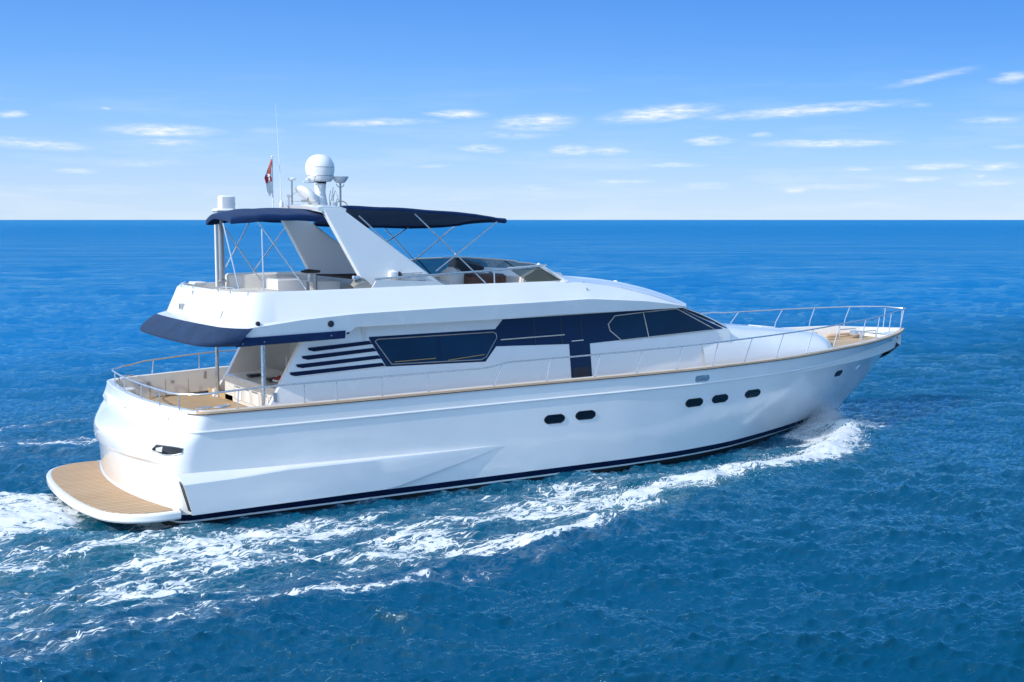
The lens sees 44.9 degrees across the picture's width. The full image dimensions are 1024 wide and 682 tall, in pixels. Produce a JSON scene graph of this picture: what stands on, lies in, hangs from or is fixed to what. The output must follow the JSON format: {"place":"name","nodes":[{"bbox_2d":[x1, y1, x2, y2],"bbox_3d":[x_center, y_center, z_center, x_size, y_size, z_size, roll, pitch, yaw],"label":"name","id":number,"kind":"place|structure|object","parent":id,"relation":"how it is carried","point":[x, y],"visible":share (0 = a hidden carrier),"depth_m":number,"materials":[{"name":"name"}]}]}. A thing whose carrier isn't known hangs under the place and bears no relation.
{"place":"outdoors","nodes":[
{"label":"outdoors","id":0,"kind":"place"},
{"bbox_2d":[0,220,1023,681],"bbox_3d":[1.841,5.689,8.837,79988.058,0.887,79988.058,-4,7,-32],"label":"sea","id":1,"kind":"structure","parent":0,"point":[888,546],"depth_m":26.14,"materials":[{"name":"blue liquid"}]},
{"bbox_2d":[46,103,905,525],"bbox_3d":[1.634,-1.114,34.961,28.010,10.199,6.760,-4,7,-32],"label":"motor yacht","id":2,"kind":"object","parent":1,"relation":"on","point":[402,375],"visible":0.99,"depth_m":30.21,"materials":[{"name":"white paint"}]},
{"bbox_2d":[214,404,230,408],"bbox_3d":[-6.244,1.411,26.698,0.390,0.064,0.122,-4,7,-32],"label":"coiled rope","id":3,"kind":"object","parent":2,"relation":"on","point":[223,406],"visible":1,"depth_m":26.66,"materials":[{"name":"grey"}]},
{"bbox_2d":[272,375,280,381],"bbox_3d":[-5.550,0.895,29.411,0.251,0.134,0.301,-4,7,-32],"label":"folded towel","id":4,"kind":"object","parent":2,"relation":"on","point":[276,379],"visible":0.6,"depth_m":29.36,"materials":[{"name":"white fabric"}]},
{"bbox_2d":[374,332,496,364],"bbox_3d":[-1.797,0.191,30.161,3.420,0.683,0.133,-4,7,-32],"label":"saloon window","id":5,"kind":"structure","parent":2,"relation":"in","point":[464,346],"depth_m":30.14,"materials":[{"name":"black glass"}]},
{"bbox_2d":[569,340,591,377],"bbox_3d":[1.793,0.466,32.417,0.660,0.991,0.156,-4,7,-32],"label":"side door","id":6,"kind":"structure","parent":2,"relation":"in","point":[580,366],"depth_m":32.40,"materials":[{"name":"blue glass"}]},
{"bbox_2d":[608,312,648,340],"bbox_3d":[3.126,-0.393,33.305,1.371,0.732,0.126,-4,7,-33],"label":"cabin window","id":7,"kind":"structure","parent":2,"relation":"in","point":[630,326],"depth_m":33.32,"materials":[{"name":"blue glass"}]},
{"bbox_2d":[643,308,715,336],"bbox_3d":[4.664,-0.537,34.321,2.624,0.750,0.134,-4,7,-34],"label":"cabin window","id":8,"kind":"structure","parent":2,"relation":"in","point":[674,321],"depth_m":34.13,"materials":[{"name":"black glass"}]},
{"bbox_2d":[601,421,873,500],"bbox_3d":[7.167,3.014,33.106,2.981,0.337,14.167,4,7,37],"label":"crest spray","id":9,"kind":"object","parent":1,"relation":"on","point":[747,466],"visible":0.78,"depth_m":31.98,"materials":[{"name":"white liquid"}]},
{"bbox_2d":[780,400,852,442],"bbox_3d":[9.510,2.311,38.311,1.991,0.915,5.906,2,6,21],"label":"bow spray","id":10,"kind":"object","parent":1,"relation":"on","point":[828,416],"visible":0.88,"depth_m":38.20,"materials":[{"name":"white liquid"}]},
{"bbox_2d":[0,0,1023,219],"label":"sky","id":11,"kind":"structure","parent":0,"point":[110,109],"materials":[{"name":"blue"}]}
]}

